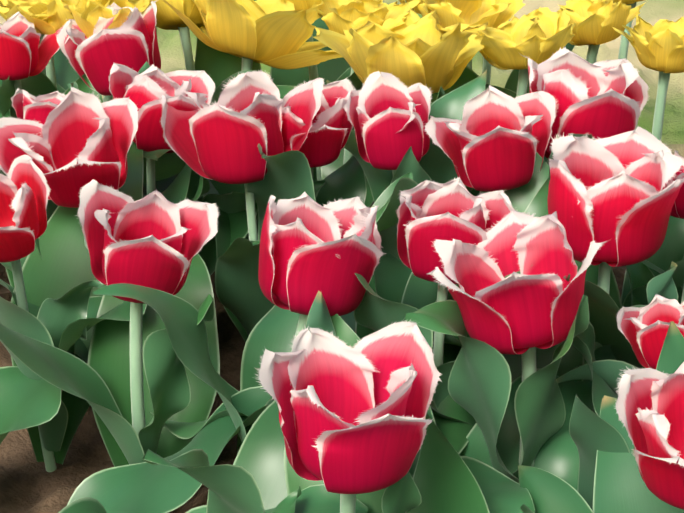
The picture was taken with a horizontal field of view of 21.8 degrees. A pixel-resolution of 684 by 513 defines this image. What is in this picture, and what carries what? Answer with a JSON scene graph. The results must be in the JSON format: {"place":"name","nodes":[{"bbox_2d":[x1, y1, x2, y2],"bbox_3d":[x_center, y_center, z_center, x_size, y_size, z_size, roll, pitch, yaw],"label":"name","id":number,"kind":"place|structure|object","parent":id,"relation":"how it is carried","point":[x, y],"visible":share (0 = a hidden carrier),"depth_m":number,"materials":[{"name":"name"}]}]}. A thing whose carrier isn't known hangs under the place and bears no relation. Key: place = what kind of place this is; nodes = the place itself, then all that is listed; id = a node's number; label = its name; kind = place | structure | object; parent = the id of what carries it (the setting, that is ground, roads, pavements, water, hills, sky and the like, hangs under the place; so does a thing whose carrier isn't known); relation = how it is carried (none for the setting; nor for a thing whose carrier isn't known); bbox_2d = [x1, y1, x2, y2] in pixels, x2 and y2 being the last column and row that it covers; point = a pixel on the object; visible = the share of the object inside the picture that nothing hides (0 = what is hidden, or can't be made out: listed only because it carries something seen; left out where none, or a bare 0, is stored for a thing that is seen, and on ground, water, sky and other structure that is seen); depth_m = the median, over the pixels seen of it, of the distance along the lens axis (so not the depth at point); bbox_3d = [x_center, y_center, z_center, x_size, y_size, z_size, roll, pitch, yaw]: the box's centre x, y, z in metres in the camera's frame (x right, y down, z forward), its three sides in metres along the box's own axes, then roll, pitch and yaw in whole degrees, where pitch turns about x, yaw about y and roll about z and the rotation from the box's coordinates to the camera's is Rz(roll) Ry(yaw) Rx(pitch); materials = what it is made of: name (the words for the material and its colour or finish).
{"place":"outdoors","nodes":[
{"label":"outdoors","id":0,"kind":"place"},
{"bbox_2d":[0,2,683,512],"bbox_3d":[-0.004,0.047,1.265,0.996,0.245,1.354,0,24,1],"label":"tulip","id":1,"kind":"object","parent":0,"point":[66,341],"depth_m":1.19,"materials":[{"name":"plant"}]},
{"bbox_2d":[0,155,49,262],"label":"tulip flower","id":2,"kind":"object","parent":1,"relation":"on","point":[24,190],"visible":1,"depth_m":1.20,"materials":[{"name":"red plant"}]},
{"bbox_2d":[0,0,56,33],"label":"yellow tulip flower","id":3,"kind":"object","parent":1,"relation":"on","point":[9,8],"visible":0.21,"depth_m":1.58,"materials":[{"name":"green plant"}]},
{"bbox_2d":[0,11,73,79],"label":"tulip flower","id":4,"kind":"object","parent":1,"relation":"on","point":[23,55],"visible":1,"depth_m":1.52,"materials":[{"name":"red plant"}]},
{"bbox_2d":[11,88,66,124],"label":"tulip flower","id":5,"kind":"object","parent":1,"relation":"attached to","point":[26,105],"visible":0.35,"depth_m":1.38,"materials":[{"name":"red plant"}]},
{"bbox_2d":[17,0,109,34],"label":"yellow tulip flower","id":6,"kind":"object","parent":1,"relation":"in","point":[56,22],"visible":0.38,"depth_m":1.56,"materials":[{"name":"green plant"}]},
{"bbox_2d":[0,87,139,207],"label":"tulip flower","id":7,"kind":"object","parent":1,"relation":"on","point":[75,142],"visible":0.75,"depth_m":1.30,"materials":[{"name":"red plant"}]},
{"bbox_2d":[63,0,149,38],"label":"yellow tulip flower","id":8,"kind":"object","parent":1,"relation":"attached to","point":[92,18],"visible":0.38,"depth_m":1.54,"materials":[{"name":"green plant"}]},
{"bbox_2d":[55,0,160,95],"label":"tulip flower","id":9,"kind":"object","parent":1,"relation":"attached to","point":[131,42],"visible":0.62,"depth_m":1.49,"materials":[{"name":"red plant"}]},
{"bbox_2d":[76,179,220,302],"bbox_3d":[-0.130,-0.007,1.149,0.095,0.062,0.084,12,27,1],"label":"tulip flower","id":10,"kind":"object","parent":1,"relation":"on","point":[157,240],"visible":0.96,"depth_m":1.15,"materials":[{"name":"red plant"}]},
{"bbox_2d":[109,63,214,152],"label":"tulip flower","id":11,"kind":"object","parent":1,"relation":"on","point":[144,89],"visible":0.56,"depth_m":1.37,"materials":[{"name":"red plant"}]},
{"bbox_2d":[129,0,204,29],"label":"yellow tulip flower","id":12,"kind":"object","parent":1,"relation":"attached to","point":[168,17],"visible":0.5,"depth_m":1.60,"materials":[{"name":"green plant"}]},
{"bbox_2d":[159,69,324,183],"bbox_3d":[-0.074,-0.099,1.328,0.128,0.074,0.093,-5,25,7],"label":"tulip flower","id":13,"kind":"object","parent":1,"relation":"on","point":[230,130],"visible":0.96,"depth_m":1.31,"materials":[{"name":"red plant"}]},
{"bbox_2d":[163,0,342,69],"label":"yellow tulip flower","id":14,"kind":"object","parent":1,"relation":"attached to","point":[277,34],"visible":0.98,"depth_m":1.53,"materials":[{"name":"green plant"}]},
{"bbox_2d":[288,0,321,16],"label":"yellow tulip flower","id":15,"kind":"object","parent":1,"relation":"attached to","point":[301,5],"visible":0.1,"depth_m":1.62,"materials":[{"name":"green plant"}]},
{"bbox_2d":[280,78,355,167],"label":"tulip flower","id":16,"kind":"object","parent":1,"relation":"on","point":[326,139],"visible":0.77,"depth_m":1.34,"materials":[{"name":"red plant"}]},
{"bbox_2d":[258,192,386,316],"bbox_3d":[-0.013,-0.004,1.129,0.080,0.073,0.111,9,14,-3],"label":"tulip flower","id":17,"kind":"object","parent":1,"relation":"attached to","point":[310,247],"visible":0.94,"depth_m":1.10,"materials":[{"name":"red plant"}]},
{"bbox_2d":[254,320,441,493],"bbox_3d":[0.003,0.083,0.939,0.101,0.070,0.111,0,24,-4],"label":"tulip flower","id":18,"kind":"object","parent":1,"relation":"on","point":[352,420],"visible":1,"depth_m":0.94,"materials":[{"name":"red plant"}]},
{"bbox_2d":[313,0,419,34],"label":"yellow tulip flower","id":19,"kind":"object","parent":1,"relation":"attached to","point":[339,16],"visible":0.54,"depth_m":1.56,"materials":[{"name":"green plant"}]},
{"bbox_2d":[343,71,432,169],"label":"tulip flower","id":20,"kind":"object","parent":1,"relation":"on","point":[388,115],"visible":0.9,"depth_m":1.34,"materials":[{"name":"red plant"}]},
{"bbox_2d":[314,8,487,93],"bbox_3d":[0.050,-0.171,1.481,0.149,0.067,0.157,1,16,0],"label":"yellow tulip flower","id":21,"kind":"object","parent":1,"relation":"on","point":[413,49],"visible":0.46,"depth_m":1.45,"materials":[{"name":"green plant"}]},
{"bbox_2d":[399,0,429,13],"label":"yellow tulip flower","id":22,"kind":"object","parent":1,"relation":"attached to","point":[415,9],"visible":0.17,"depth_m":1.64,"materials":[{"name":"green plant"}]},
{"bbox_2d":[396,177,514,283],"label":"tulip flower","id":23,"kind":"object","parent":1,"relation":"on","point":[428,212],"visible":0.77,"depth_m":1.16,"materials":[{"name":"red plant"}]},
{"bbox_2d":[416,0,524,37],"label":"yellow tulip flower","id":24,"kind":"object","parent":1,"relation":"attached to","point":[497,14],"visible":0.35,"depth_m":1.58,"materials":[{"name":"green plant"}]},
{"bbox_2d":[423,85,558,191],"bbox_3d":[0.109,-0.086,1.329,0.096,0.066,0.090,16,29,33],"label":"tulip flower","id":25,"kind":"object","parent":1,"relation":"on","point":[484,145],"visible":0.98,"depth_m":1.32,"materials":[{"name":"red plant"}]},
{"bbox_2d":[427,210,604,354],"bbox_3d":[0.111,0.016,1.096,0.117,0.070,0.120,-12,19,1],"label":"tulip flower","id":26,"kind":"object","parent":1,"relation":"on","point":[536,302],"visible":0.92,"depth_m":1.08,"materials":[{"name":"red plant"}]},
{"bbox_2d":[457,6,575,69],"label":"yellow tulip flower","id":27,"kind":"object","parent":1,"relation":"on","point":[539,35],"visible":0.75,"depth_m":1.49,"materials":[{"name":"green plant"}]},
{"bbox_2d":[521,46,649,157],"bbox_3d":[0.185,-0.113,1.369,0.104,0.080,0.102,2,27,-5],"label":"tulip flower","id":28,"kind":"object","parent":1,"relation":"on","point":[602,99],"visible":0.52,"depth_m":1.35,"materials":[{"name":"red plant"}]},
{"bbox_2d":[557,0,643,45],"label":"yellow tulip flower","id":29,"kind":"object","parent":1,"relation":"attached to","point":[596,21],"visible":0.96,"depth_m":1.54,"materials":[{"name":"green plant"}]},
{"bbox_2d":[547,126,683,266],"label":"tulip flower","id":30,"kind":"object","parent":1,"relation":"on","point":[618,194],"visible":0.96,"depth_m":1.18,"materials":[{"name":"red plant"}]},
{"bbox_2d":[613,0,643,4],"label":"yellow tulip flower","id":31,"kind":"object","parent":1,"relation":"attached to","point":[626,2],"visible":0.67,"depth_m":1.67,"materials":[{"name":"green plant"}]},
{"bbox_2d":[613,14,683,72],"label":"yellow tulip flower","id":32,"kind":"object","parent":1,"relation":"on","point":[658,45],"visible":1,"depth_m":1.47,"materials":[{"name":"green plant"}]},
{"bbox_2d":[614,362,683,509],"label":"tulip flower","id":33,"kind":"object","parent":1,"relation":"on","point":[649,406],"visible":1,"depth_m":0.92,"materials":[{"name":"red plant"}]},
{"bbox_2d":[616,294,683,368],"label":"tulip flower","id":34,"kind":"object","parent":1,"relation":"on","point":[643,330],"visible":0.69,"depth_m":1.12,"materials":[{"name":"red plant"}]},
{"bbox_2d":[670,150,683,218],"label":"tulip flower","id":35,"kind":"object","parent":1,"relation":"on","point":[677,210],"visible":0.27,"depth_m":1.23,"materials":[{"name":"red plant"}]},
{"bbox_2d":[0,0,683,512],"bbox_3d":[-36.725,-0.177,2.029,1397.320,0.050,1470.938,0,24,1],"label":"soil","id":36,"kind":"structure","parent":0,"point":[28,484],"depth_m":1.47,"materials":[{"name":"brown soil"}]}
]}

